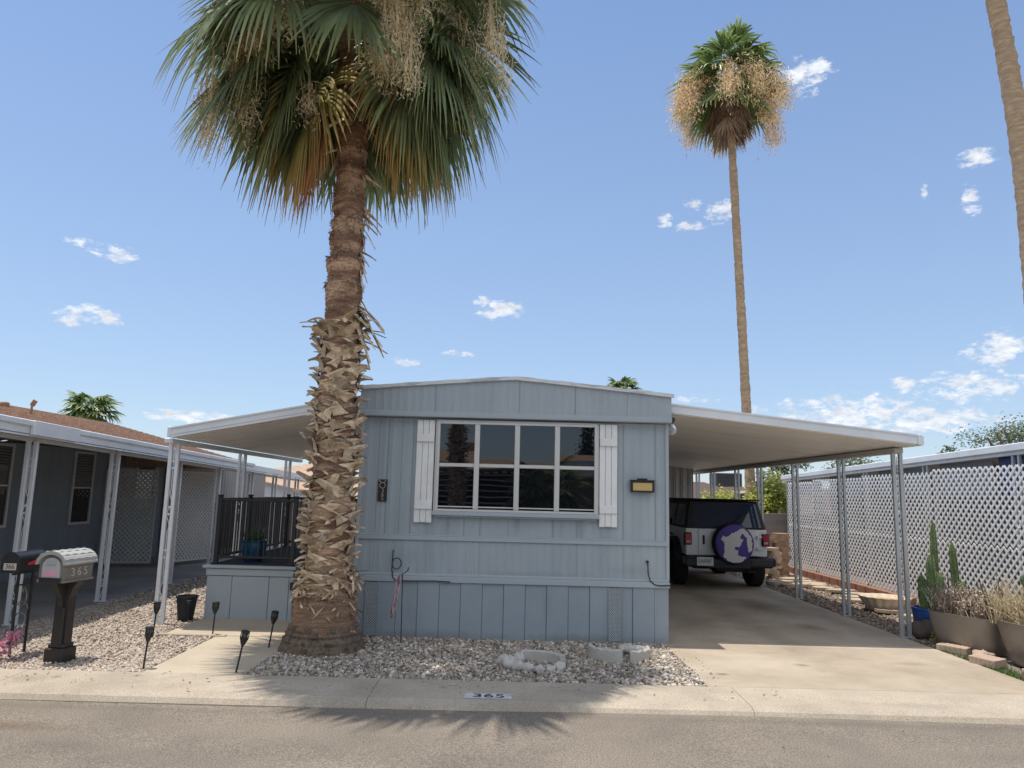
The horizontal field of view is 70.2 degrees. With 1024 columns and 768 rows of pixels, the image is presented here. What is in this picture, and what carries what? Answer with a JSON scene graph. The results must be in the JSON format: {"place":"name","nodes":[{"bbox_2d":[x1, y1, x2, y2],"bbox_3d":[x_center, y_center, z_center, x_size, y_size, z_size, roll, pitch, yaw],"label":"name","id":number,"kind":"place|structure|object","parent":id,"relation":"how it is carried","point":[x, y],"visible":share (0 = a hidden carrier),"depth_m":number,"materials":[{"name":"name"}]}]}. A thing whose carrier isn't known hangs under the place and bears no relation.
{"place":"outdoors","nodes":[
{"label":"outdoors","id":0,"kind":"place"},
{"bbox_2d":[0,577,213,671],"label":"gravel yard","id":1,"kind":"structure","parent":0,"point":[127,619],"depth_m":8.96,"materials":[{"name":"grey gravel"}]},
{"bbox_2d":[0,630,23,658],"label":"pink pinwheel","id":2,"kind":"object","parent":1,"relation":"on","point":[3,641],"visible":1,"depth_m":7.21,"materials":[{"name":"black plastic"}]},
{"bbox_2d":[0,549,44,657],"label":"mailbox","id":3,"kind":"object","parent":1,"relation":"on","point":[18,564],"visible":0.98,"depth_m":7.41,"materials":[{"name":"black metal"}]},
{"bbox_2d":[0,552,20,572],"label":"door","id":4,"kind":"structure","parent":3,"relation":"in","point":[11,561],"depth_m":7.28,"materials":[{"name":"black metal"}]},
{"bbox_2d":[35,547,97,663],"bbox_3d":[-4.492,2.212,7.283,0.330,1.110,0.465,0,-9,8],"label":"mailbox","id":5,"kind":"object","parent":1,"relation":"on","point":[66,573],"visible":1,"depth_m":7.22,"materials":[{"name":"brown plastic"}]},
{"bbox_2d":[38,558,60,582],"bbox_3d":[-4.512,1.824,7.125,0.230,0.239,0.028,0,-9,8],"label":"door","id":6,"kind":"structure","parent":5,"relation":"in","point":[51,568],"depth_m":7.12,"materials":[{"name":"grey plastic"}]},
{"bbox_2d":[176,594,198,620],"bbox_3d":[-4.296,2.950,9.602,0.280,0.310,0.280,1,-9,0],"label":"black bucket","id":7,"kind":"object","parent":1,"relation":"on","point":[182,609],"visible":0.99,"depth_m":9.51,"materials":[{"name":"plastic"}]},
{"bbox_2d":[186,600,191,621],"bbox_3d":[-4.197,2.973,9.427,0.067,0.331,0.067,2,-9,-1],"label":"path light","id":8,"kind":"object","parent":1,"relation":"on","point":[188,603],"visible":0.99,"depth_m":9.43,"materials":[{"name":"black plastic"}]},
{"bbox_2d":[151,396,361,623],"bbox_3d":[-3.241,2.029,12.240,2.618,2.970,6.164,1,-9,0],"label":"patio cover","id":9,"kind":"object","parent":1,"relation":"on","point":[276,432],"visible":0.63,"depth_m":9.74,"materials":[{"name":"white metal"}]},
{"bbox_2d":[0,547,272,629],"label":"neighbour driveway","id":10,"kind":"structure","parent":0,"point":[125,579],"depth_m":12.57,"materials":[{"name":"concrete"}]},
{"bbox_2d":[0,399,310,625],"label":"neighbour home","id":11,"kind":"object","parent":10,"relation":"on","point":[54,467],"visible":0.73,"depth_m":13.66,"materials":[{"name":"white paint"}]},
{"bbox_2d":[0,443,15,527],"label":"window","id":12,"kind":"structure","parent":11,"relation":"in","point":[7,450],"depth_m":12.53,"materials":[{"name":"glass"}]},
{"bbox_2d":[66,451,96,524],"bbox_3d":[-8.734,2.107,14.788,0.045,1.460,0.720,1,-9,0],"label":"window","id":13,"kind":"structure","parent":11,"relation":"in","point":[84,463],"depth_m":14.78,"materials":[{"name":"glass"}]},
{"bbox_2d":[98,469,158,562],"bbox_3d":[-8.206,2.821,15.580,1.036,1.980,0.036,3,-9,-12],"label":"lattice screen","id":14,"kind":"object","parent":11,"relation":"attached to","point":[131,471],"visible":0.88,"depth_m":15.59,"materials":[{"name":"plastic"}]},
{"bbox_2d":[133,467,156,498],"bbox_3d":[-8.739,2.308,17.367,0.045,0.870,0.960,1,-9,0],"label":"window","id":15,"kind":"structure","parent":11,"relation":"in","point":[142,468],"depth_m":17.36,"materials":[{"name":"metal"}]},
{"bbox_2d":[165,471,217,561],"bbox_3d":[-7.223,2.977,16.453,0.038,1.980,1.388,-1,-9,18],"label":"lattice screen","id":16,"kind":"object","parent":11,"relation":"attached to","point":[200,515],"visible":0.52,"depth_m":16.50,"materials":[{"name":"plastic"}]},
{"bbox_2d":[78,575,206,612],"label":"tan gravel","id":17,"kind":"structure","parent":0,"point":[145,604],"depth_m":11.16,"materials":[{"name":"beige gravel"}]},
{"bbox_2d":[144,618,290,674],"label":"walkway","id":18,"kind":"structure","parent":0,"point":[219,653],"depth_m":8.04,"materials":[{"name":"concrete"}]},
{"bbox_2d":[202,546,353,619],"bbox_3d":[-3.078,3.052,11.421,2.200,0.712,3.480,1,-9,0],"label":"porch","id":19,"kind":"object","parent":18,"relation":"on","point":[237,588],"visible":0.54,"depth_m":9.78,"materials":[{"name":"paint"}]},
{"bbox_2d":[241,526,267,562],"bbox_3d":[-3.631,2.233,10.253,0.407,0.532,0.484,-2,-9,22],"label":"glazed pot","id":20,"kind":"object","parent":19,"relation":"on","point":[255,542],"visible":0.79,"depth_m":10.14,"materials":[{"name":"teal ceramic"}]},
{"bbox_2d":[210,494,356,565],"bbox_3d":[-3.043,2.241,11.528,2.070,0.925,3.250,1,-9,0],"label":"porch railing","id":21,"kind":"object","parent":19,"relation":"on","point":[221,518],"visible":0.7,"depth_m":10.01,"materials":[{"name":"black metal"}]},
{"bbox_2d":[245,635,706,685],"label":"river gravel","id":22,"kind":"structure","parent":0,"point":[587,670],"depth_m":7.48,"materials":[{"name":"grey gravel"}]},
{"bbox_2d":[152,0,544,657],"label":"fan palm","id":23,"kind":"object","parent":22,"relation":"on","point":[360,106],"visible":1,"depth_m":8.49,"materials":[{"name":"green plant"}]},
{"bbox_2d":[390,567,408,642],"bbox_3d":[-1.329,2.612,8.539,0.206,0.911,0.046,1,-9,0],"label":"garden flag","id":24,"kind":"object","parent":22,"relation":"on","point":[397,585],"visible":0.97,"depth_m":8.56,"materials":[{"name":"fabric"}]},
{"bbox_2d":[495,653,505,665],"bbox_3d":[-0.089,2.861,7.534,0.154,0.146,0.119,-5,-11,37],"label":"white rock","id":25,"kind":"object","parent":22,"relation":"on","point":[499,660],"visible":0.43,"depth_m":7.50,"materials":[{"name":"stone"}]},
{"bbox_2d":[502,655,517,669],"bbox_3d":[-0.024,2.840,7.406,0.155,0.164,0.153,-2,-9,19],"label":"white rock","id":26,"kind":"object","parent":22,"relation":"on","point":[507,661],"visible":0.63,"depth_m":7.37,"materials":[{"name":"stone"}]},
{"bbox_2d":[511,659,523,671],"bbox_3d":[0.070,2.841,7.342,0.151,0.132,0.115,1,-9,0],"label":"white rock","id":27,"kind":"object","parent":22,"relation":"on","point":[518,664],"visible":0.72,"depth_m":7.30,"materials":[{"name":"stone"}]},
{"bbox_2d":[513,651,524,661],"bbox_3d":[0.073,2.894,7.693,0.130,0.135,0.122,1,-9,0],"label":"white rock","id":28,"kind":"object","parent":22,"relation":"on","point":[519,655],"visible":0.47,"depth_m":7.67,"materials":[{"name":"stone"}]},
{"bbox_2d":[522,661,533,671],"bbox_3d":[0.157,2.840,7.305,0.130,0.118,0.098,1,-9,0],"label":"white rock","id":29,"kind":"object","parent":22,"relation":"on","point":[528,666],"visible":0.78,"depth_m":7.27,"materials":[{"name":"stone"}]},
{"bbox_2d":[534,664,544,671],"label":"white rock","id":30,"kind":"object","parent":22,"relation":"on","point":[540,667],"visible":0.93,"depth_m":7.25,"materials":[{"name":"stone"}]},
{"bbox_2d":[519,649,565,663],"bbox_3d":[0.340,2.898,7.684,0.542,0.135,0.176,-3,-10,28],"label":"garden edging","id":31,"kind":"object","parent":22,"relation":"on","point":[542,656],"visible":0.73,"depth_m":7.73,"materials":[{"name":"concrete"}]},
{"bbox_2d":[546,664,555,671],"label":"white rock","id":32,"kind":"object","parent":22,"relation":"on","point":[551,668],"visible":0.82,"depth_m":7.28,"materials":[{"name":"stone"}]},
{"bbox_2d":[553,661,565,670],"bbox_3d":[0.484,2.861,7.369,0.133,0.113,0.097,1,-9,0],"label":"white rock","id":33,"kind":"object","parent":22,"relation":"on","point":[559,665],"visible":0.77,"depth_m":7.34,"materials":[{"name":"stone"}]},
{"bbox_2d":[588,643,622,663],"bbox_3d":[0.972,2.926,7.872,0.468,0.167,0.160,-7,-12,44],"label":"garden edging","id":34,"kind":"object","parent":22,"relation":"on","point":[607,655],"visible":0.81,"depth_m":7.77,"materials":[{"name":"concrete"}]},
{"bbox_2d":[624,644,634,652],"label":"white rock","id":35,"kind":"object","parent":22,"relation":"on","point":[628,648],"visible":0.74,"depth_m":8.07,"materials":[{"name":"stone"}]},
{"bbox_2d":[629,646,649,662],"bbox_3d":[1.419,2.955,7.933,0.133,0.150,0.423,-5,-11,36],"label":"garden edging","id":36,"kind":"object","parent":22,"relation":"on","point":[638,655],"visible":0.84,"depth_m":7.82,"materials":[{"name":"concrete"}]},
{"bbox_2d":[0,699,1023,767],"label":"road","id":37,"kind":"structure","parent":0,"point":[46,734],"depth_m":5.44,"materials":[{"name":"grey asphalt"}]},
{"bbox_2d":[15,701,991,767],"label":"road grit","id":38,"kind":"object","parent":37,"relation":"on","point":[569,707],"visible":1,"depth_m":5.61,"materials":[{"name":"grey gravel"}]},
{"bbox_2d":[0,0,1023,488],"label":"sky","id":39,"kind":"structure","parent":0,"point":[883,279],"materials":[{"name":"blue"}]},
{"bbox_2d":[665,567,1023,693],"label":"driveway","id":40,"kind":"structure","parent":0,"point":[728,630],"depth_m":8.69,"materials":[{"name":"concrete"}]},
{"bbox_2d":[353,376,673,643],"bbox_3d":[-0.003,2.395,14.869,3.955,3.231,12.080,1,-9,0],"label":"mobile home","id":41,"kind":"object","parent":40,"relation":"on","point":[511,509],"visible":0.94,"depth_m":9.01,"materials":[{"name":"blue"}]},
{"bbox_2d":[377,479,387,500],"bbox_3d":[-1.609,1.321,9.047,0.114,0.270,0.022,1,-9,0],"label":"number plaque","id":42,"kind":"object","parent":41,"relation":"attached to","point":[382,489],"visible":1,"depth_m":9.04,"materials":[{"name":"black metal"}]},
{"bbox_2d":[391,550,449,582],"bbox_3d":[-1.109,2.224,8.894,0.725,0.371,0.049,1,-9,0],"label":"coiled cable","id":43,"kind":"object","parent":41,"relation":"hanging from","point":[412,580],"visible":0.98,"depth_m":8.86,"materials":[{"name":"black plastic"}]},
{"bbox_2d":[432,420,598,520],"bbox_3d":[0.058,1.068,9.070,2.060,1.198,0.105,1,-9,0],"label":"window","id":44,"kind":"structure","parent":41,"relation":"in","point":[498,469],"depth_m":9.05,"materials":[{"name":"glass"}]},
{"bbox_2d":[630,478,654,492],"bbox_3d":[1.619,1.260,9.040,0.306,0.172,0.082,1,-9,0],"label":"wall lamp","id":45,"kind":"object","parent":41,"relation":"attached to","point":[644,485],"visible":1,"depth_m":9.02,"materials":[{"name":"yellow glass"}]},
{"bbox_2d":[646,560,670,586],"bbox_3d":[1.786,2.315,8.898,0.292,0.306,0.052,1,-9,0],"label":"short cable","id":46,"kind":"object","parent":41,"relation":"attached to","point":[647,561],"visible":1,"depth_m":8.87,"materials":[{"name":"black plastic"}]},
{"bbox_2d":[668,417,676,434],"bbox_3d":[2.032,0.540,9.311,0.150,0.235,0.148,1,-9,0],"label":"bulb lamp","id":47,"kind":"object","parent":41,"relation":"attached to","point":[672,428],"visible":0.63,"depth_m":9.25,"materials":[{"name":"white glass"}]},
{"bbox_2d":[669,466,692,497],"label":"storage shed","id":48,"kind":"structure","parent":40,"relation":"on","point":[680,482],"depth_m":19.83,"materials":[{"name":"beige metal"}]},
{"bbox_2d":[669,498,775,585],"bbox_3d":[4.215,3.419,16.085,2.040,1.764,4.163,1,-9,0],"label":"parked car","id":49,"kind":"object","parent":40,"relation":"on","point":[722,535],"visible":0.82,"depth_m":14.39,"materials":[{"name":"white paint"}]},
{"bbox_2d":[669,403,923,637],"bbox_3d":[3.621,2.631,15.068,3.394,2.966,11.845,1,-9,0],"label":"carport","id":50,"kind":"object","parent":40,"relation":"on","point":[702,440],"visible":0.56,"depth_m":10.95,"materials":[{"name":"white metal"}]},
{"bbox_2d":[726,562,1023,676],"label":"gravel strip","id":51,"kind":"object","parent":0,"point":[1011,663],"depth_m":15.12,"materials":[{"name":"brown gravel"}]},
{"bbox_2d":[740,467,796,513],"bbox_3d":[7.903,3.866,22.370,1.763,2.922,1.506,1,-9,0],"label":"leafy tree","id":52,"kind":"object","parent":51,"relation":"on","point":[772,504],"visible":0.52,"depth_m":22.17,"materials":[{"name":"green plant"}]},
{"bbox_2d":[765,580,784,584],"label":"paving slab","id":53,"kind":"structure","parent":51,"relation":"on","point":[770,582],"depth_m":15.17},
{"bbox_2d":[807,571,816,579],"bbox_3d":[6.881,4.384,16.639,0.120,0.170,0.360,1,-9,0],"label":"edging brick","id":54,"kind":"object","parent":51,"relation":"on","point":[810,574],"visible":0.68,"depth_m":16.61,"materials":[{"name":"red brick"}]},
{"bbox_2d":[814,573,824,581],"bbox_3d":[6.883,4.324,16.243,0.120,0.170,0.360,1,-9,0],"label":"edging brick","id":55,"kind":"object","parent":51,"relation":"on","point":[818,576],"visible":0.68,"depth_m":16.21,"materials":[{"name":"red brick"}]},
{"bbox_2d":[822,575,832,584],"bbox_3d":[6.884,4.265,15.848,0.120,0.170,0.360,1,-9,0],"label":"edging brick","id":56,"kind":"object","parent":51,"relation":"on","point":[825,578],"visible":0.74,"depth_m":15.82,"materials":[{"name":"red brick"}]},
{"bbox_2d":[726,572,938,648],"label":"brown gravel","id":57,"kind":"structure","parent":51,"relation":"on","point":[892,620],"depth_m":12.13,"materials":[{"name":"brown gravel"}]},
{"bbox_2d":[781,583,798,587],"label":"paving slab","id":58,"kind":"structure","parent":57,"relation":"on","point":[787,585],"depth_m":14.68,"materials":[{"name":"beige stone"}]},
{"bbox_2d":[812,586,833,589],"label":"paving slab","id":59,"kind":"structure","parent":57,"relation":"on","point":[820,587],"depth_m":14.45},
{"bbox_2d":[825,588,855,592],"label":"paving slab","id":60,"kind":"structure","parent":57,"relation":"on","point":[837,590],"depth_m":14.04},
{"bbox_2d":[839,598,862,602],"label":"paving slab","id":61,"kind":"structure","parent":57,"relation":"on","point":[855,600],"depth_m":12.74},
{"bbox_2d":[830,577,839,585],"bbox_3d":[6.886,4.205,15.452,0.120,0.170,0.360,1,-9,0],"label":"edging brick","id":62,"kind":"object","parent":51,"relation":"on","point":[834,580],"visible":0.58,"depth_m":15.44,"materials":[{"name":"red brick"}]},
{"bbox_2d":[850,582,859,589],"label":"edging brick","id":63,"kind":"object","parent":51,"relation":"on","point":[853,585],"visible":0.42,"depth_m":14.56,"materials":[{"name":"red brick"}]},
{"bbox_2d":[856,584,870,592],"bbox_3d":[6.890,4.027,14.266,0.120,0.170,0.360,1,-9,0],"label":"edging brick","id":64,"kind":"object","parent":51,"relation":"on","point":[861,588],"visible":0.62,"depth_m":14.23,"materials":[{"name":"red brick"}]},
{"bbox_2d":[866,586,878,592],"bbox_3d":[6.892,3.967,13.870,0.120,0.170,0.360,1,-9,0],"label":"edging brick","id":65,"kind":"object","parent":51,"relation":"on","point":[870,589],"visible":0.5,"depth_m":13.88,"materials":[{"name":"red brick"}]},
{"bbox_2d":[874,608,911,613],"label":"paving slab","id":66,"kind":"structure","parent":51,"relation":"on","point":[891,611],"depth_m":11.54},
{"bbox_2d":[781,442,1023,597],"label":"neighbour cover","id":67,"kind":"object","parent":51,"relation":"on","point":[1007,455],"visible":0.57,"depth_m":14.59,"materials":[{"name":"white metal"}]},
{"bbox_2d":[787,464,1023,608],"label":"lattice fence","id":68,"kind":"object","parent":51,"relation":"on","point":[937,502],"visible":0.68,"depth_m":12.61,"materials":[{"name":"white plastic"}]},
{"bbox_2d":[912,619,935,639],"bbox_3d":[5.474,3.276,9.674,0.374,0.314,0.262,5,-9,-25],"label":"boulder","id":69,"kind":"object","parent":51,"relation":"on","point":[922,629],"visible":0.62,"depth_m":9.59,"materials":[{"name":"grey stone"}]},
{"bbox_2d":[911,520,967,620],"bbox_3d":[5.813,2.634,9.935,0.726,1.541,0.481,1,-9,0],"label":"cactus pot","id":70,"kind":"object","parent":51,"relation":"on","point":[921,611],"visible":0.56,"depth_m":9.90,"materials":[{"name":"ceramic"}]},
{"bbox_2d":[936,642,971,655],"bbox_3d":[5.339,3.200,8.801,0.144,0.088,0.340,8,-10,-35],"label":"garden brick","id":71,"kind":"object","parent":51,"relation":"on","point":[958,649],"visible":0.97,"depth_m":8.75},
{"bbox_2d":[914,640,1023,680],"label":"grass","id":72,"kind":"structure","parent":51,"relation":"on","point":[1011,673],"depth_m":7.89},
{"bbox_2d":[924,575,1018,655],"bbox_3d":[5.682,2.825,9.018,0.836,0.884,1.051,1,-9,0],"label":"metal planter","id":73,"kind":"object","parent":51,"relation":"on","point":[966,622],"visible":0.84,"depth_m":8.85,"materials":[{"name":"grey metal"}]},
{"bbox_2d":[968,653,1006,669],"bbox_3d":[5.292,3.086,8.100,0.205,0.106,0.300,5,-9,-21],"label":"garden brick","id":74,"kind":"object","parent":51,"relation":"on","point":[980,659],"visible":0.96,"depth_m":8.03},
{"bbox_2d":[972,649,995,655],"bbox_3d":[5.479,3.150,8.482,0.250,0.124,0.177,1,-9,0],"label":"flat stone","id":75,"kind":"object","parent":74,"relation":"on","point":[982,651],"visible":0.43,"depth_m":8.45,"materials":[{"name":"beige stone"}]},
{"bbox_2d":[967,572,1023,666],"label":"metal planter","id":76,"kind":"object","parent":51,"relation":"on","point":[1010,622],"visible":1,"depth_m":8.23,"materials":[{"name":"brown metal"}]},
{"bbox_3d":[6.135,3.654,11.881,0.657,0.050,0.505,1,-9,0],"label":"paving slab","id":77,"kind":"object","parent":51,"relation":"on","visible":0},
{"bbox_2d":[857,593,912,608],"bbox_3d":[6.111,3.599,11.920,0.825,0.239,0.825,1,-9,0],"label":"shell bowl","id":78,"kind":"object","parent":77,"relation":"on","point":[883,601],"visible":0.69,"depth_m":11.76,"materials":[{"name":"beige stone"}]},
{"label":"ground","id":79,"kind":"structure","parent":0,"visible":0},
{"bbox_2d":[57,390,126,424],"bbox_3d":[-23.330,3.788,39.785,3.474,6.886,3.600,1,-9,0],"label":"fan palm","id":80,"kind":"object","parent":79,"relation":"on","point":[79,400],"visible":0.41,"depth_m":39.58,"materials":[{"name":"green plant"}]},
{"bbox_2d":[142,626,154,668],"bbox_3d":[-3.530,2.580,7.021,0.084,0.473,0.084,-4,-15,33],"label":"path light","id":81,"kind":"object","parent":79,"relation":"on","point":[149,630],"visible":1,"depth_m":7.03,"materials":[{"name":"black plastic"}]},
{"bbox_2d":[152,601,161,637],"bbox_3d":[-4.187,2.791,8.532,0.084,0.473,0.084,-4,-14,34],"label":"path light","id":82,"kind":"object","parent":79,"relation":"on","point":[157,606],"visible":0.96,"depth_m":8.54,"materials":[{"name":"black plastic"}]},
{"bbox_2d":[212,601,219,633],"bbox_3d":[-3.539,2.824,8.646,0.084,0.473,0.084,10,-12,-37],"label":"path light","id":83,"kind":"object","parent":79,"relation":"on","point":[215,606],"visible":0.98,"depth_m":8.65,"materials":[{"name":"black plastic"}]},
{"bbox_2d":[235,630,249,672],"bbox_3d":[-2.602,2.597,6.965,0.084,0.473,0.084,12,-10,-7],"label":"path light","id":84,"kind":"object","parent":79,"relation":"on","point":[244,637],"visible":0.98,"depth_m":6.97,"materials":[{"name":"black plastic"}]},
{"bbox_2d":[268,610,278,647],"bbox_3d":[-2.675,2.765,8.100,0.084,0.473,0.084,16,-15,-33],"label":"path light","id":85,"kind":"object","parent":79,"relation":"on","point":[274,615],"visible":0.98,"depth_m":8.11,"materials":[{"name":"black plastic"}]},
{"bbox_2d":[264,464,357,502],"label":"pink house","id":86,"kind":"structure","parent":79,"relation":"on","point":[268,481],"depth_m":32.85,"materials":[{"name":"paint"}]},
{"bbox_2d":[0,669,1023,724],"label":"kerb","id":87,"kind":"structure","parent":79,"relation":"on","point":[290,691],"depth_m":6.37,"materials":[{"name":"concrete"}]},
{"bbox_2d":[3,637,777,698],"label":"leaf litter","id":88,"kind":"object","parent":87,"relation":"on","point":[453,669],"visible":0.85,"depth_m":7.04,"materials":[{"name":"plant"}]},
{"bbox_2d":[5,667,780,698],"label":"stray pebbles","id":89,"kind":"object","parent":87,"relation":"on","point":[431,676],"visible":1,"depth_m":6.67,"materials":[{"name":"grey stone"}]},
{"bbox_2d":[464,693,511,698],"bbox_3d":[-0.209,2.728,6.369,0.410,0.008,0.140,1,-9,0],"label":"kerb number patch","id":90,"kind":"object","parent":87,"relation":"on","point":[486,695],"visible":1,"depth_m":6.37,"materials":[{"name":"white paint"}]},
{"bbox_2d":[220,501,832,562],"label":"block wall","id":91,"kind":"structure","parent":79,"relation":"on","point":[775,523],"depth_m":21.33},
{"bbox_2d":[607,376,641,389],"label":"fan palm","id":92,"kind":"object","parent":79,"relation":"on","point":[632,383],"visible":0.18,"depth_m":40.07,"materials":[{"name":"green plant"}]},
{"bbox_2d":[698,484,746,498],"bbox_3d":[6.619,4.279,22.996,2.128,2.232,1.770,5,-9,-25],"label":"round bush","id":93,"kind":"object","parent":79,"relation":"on","point":[721,495],"visible":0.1,"depth_m":22.72,"materials":[{"name":"green plant"}]},
{"bbox_2d":[662,15,804,497],"bbox_3d":[7.328,-3.224,24.418,4.508,17.710,4.838,1,-9,0],"label":"fan palm","id":94,"kind":"object","parent":79,"relation":"on","point":[730,108],"visible":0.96,"depth_m":24.55,"materials":[{"name":"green plant"}]},
{"bbox_2d":[693,482,830,514],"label":"beige house","id":95,"kind":"structure","parent":79,"relation":"on","point":[704,485],"depth_m":33.67,"materials":[{"name":"paint"}]},
{"bbox_2d":[709,473,741,486],"bbox_3d":[10.359,4.731,35.321,1.250,0.780,1.215,1,-9,0],"label":"rooftop cooler","id":96,"kind":"object","parent":95,"relation":"on","point":[724,479],"visible":0.71,"depth_m":34.75,"materials":[{"name":"black metal"}]},
{"bbox_2d":[763,463,813,513],"bbox_3d":[11.042,4.561,29.719,2.357,3.900,2.155,1,-9,0],"label":"feathery tree","id":97,"kind":"object","parent":79,"relation":"on","point":[784,469],"visible":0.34,"depth_m":29.73,"materials":[{"name":"green plant"}]},
{"bbox_2d":[820,457,886,481],"bbox_3d":[15.945,5.149,33.590,3.768,4.149,2.561,1,-9,0],"label":"feathery tree","id":98,"kind":"object","parent":79,"relation":"on","point":[853,460],"visible":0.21,"depth_m":33.59,"materials":[{"name":"green plant"}]},
{"bbox_2d":[937,445,959,453],"bbox_3d":[12.189,3.383,20.100,0.979,3.409,0.748,4,-9,-15],"label":"mesquite tree","id":99,"kind":"object","parent":79,"relation":"on","point":[948,448],"visible":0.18,"depth_m":20.21,"materials":[{"name":"green plant"}]},
{"bbox_2d":[944,411,1023,447],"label":"mesquite tree","id":100,"kind":"object","parent":79,"relation":"on","point":[1011,436],"visible":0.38,"depth_m":20.21,"materials":[{"name":"green plant"}]},
{"bbox_2d":[985,0,1023,302],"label":"fan palm","id":101,"kind":"object","parent":79,"relation":"on","point":[1008,72],"visible":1,"depth_m":16.27,"materials":[{"name":"brown plant"}]},
{"bbox_3d":[6.207,3.833,16.837,0.434,0.050,0.333,1,-9,0],"label":"stacked flagstone","id":102,"kind":"object","parent":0,"visible":0},
{"bbox_2d":[770,546,789,548],"bbox_3d":[6.200,3.785,16.871,0.369,0.052,0.370,5,-9,-25],"label":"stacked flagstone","id":103,"kind":"object","parent":102,"relation":"on","point":[788,547],"visible":0.7,"depth_m":16.71,"materials":[{"name":"brown stone"}]},
{"bbox_2d":[771,544,787,546],"bbox_3d":[6.205,3.735,16.867,0.336,0.045,0.351,1,-9,0],"label":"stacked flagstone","id":104,"kind":"object","parent":103,"relation":"on","point":[776,545],"visible":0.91,"depth_m":16.71,"materials":[{"name":"brown stone"}]},
{"bbox_2d":[772,542,789,544],"bbox_3d":[6.222,3.690,16.854,0.376,0.038,0.388,1,-9,0],"label":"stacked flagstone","id":105,"kind":"object","parent":104,"relation":"on","point":[781,543],"visible":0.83,"depth_m":16.71,"materials":[{"name":"brown stone"}]},
{"bbox_2d":[771,540,788,542],"bbox_3d":[6.197,3.645,16.861,0.363,0.050,0.379,-4,-10,33],"label":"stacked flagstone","id":106,"kind":"object","parent":105,"relation":"on","point":[777,541],"visible":0.83,"depth_m":16.73,"materials":[{"name":"brown stone"}]},
{"bbox_2d":[770,537,786,540],"bbox_3d":[6.185,3.590,16.861,0.388,0.055,0.352,8,-11,-37],"label":"stacked flagstone","id":107,"kind":"object","parent":106,"relation":"on","point":[781,539],"visible":0.91,"depth_m":16.73,"materials":[{"name":"brown stone"}]},
{"bbox_2d":[771,535,789,537],"bbox_3d":[6.207,3.544,16.899,0.391,0.046,0.389,8,-11,-35],"label":"stacked flagstone","id":108,"kind":"object","parent":107,"relation":"on","point":[772,536],"visible":0.91,"depth_m":16.74,"materials":[{"name":"brown stone"}]},
{"bbox_2d":[771,533,788,535],"bbox_3d":[6.216,3.490,16.887,0.387,0.055,0.343,9,-11,-40],"label":"stacked flagstone","id":109,"kind":"object","parent":108,"relation":"on","point":[780,534],"visible":1,"depth_m":16.76,"materials":[{"name":"brown stone"}]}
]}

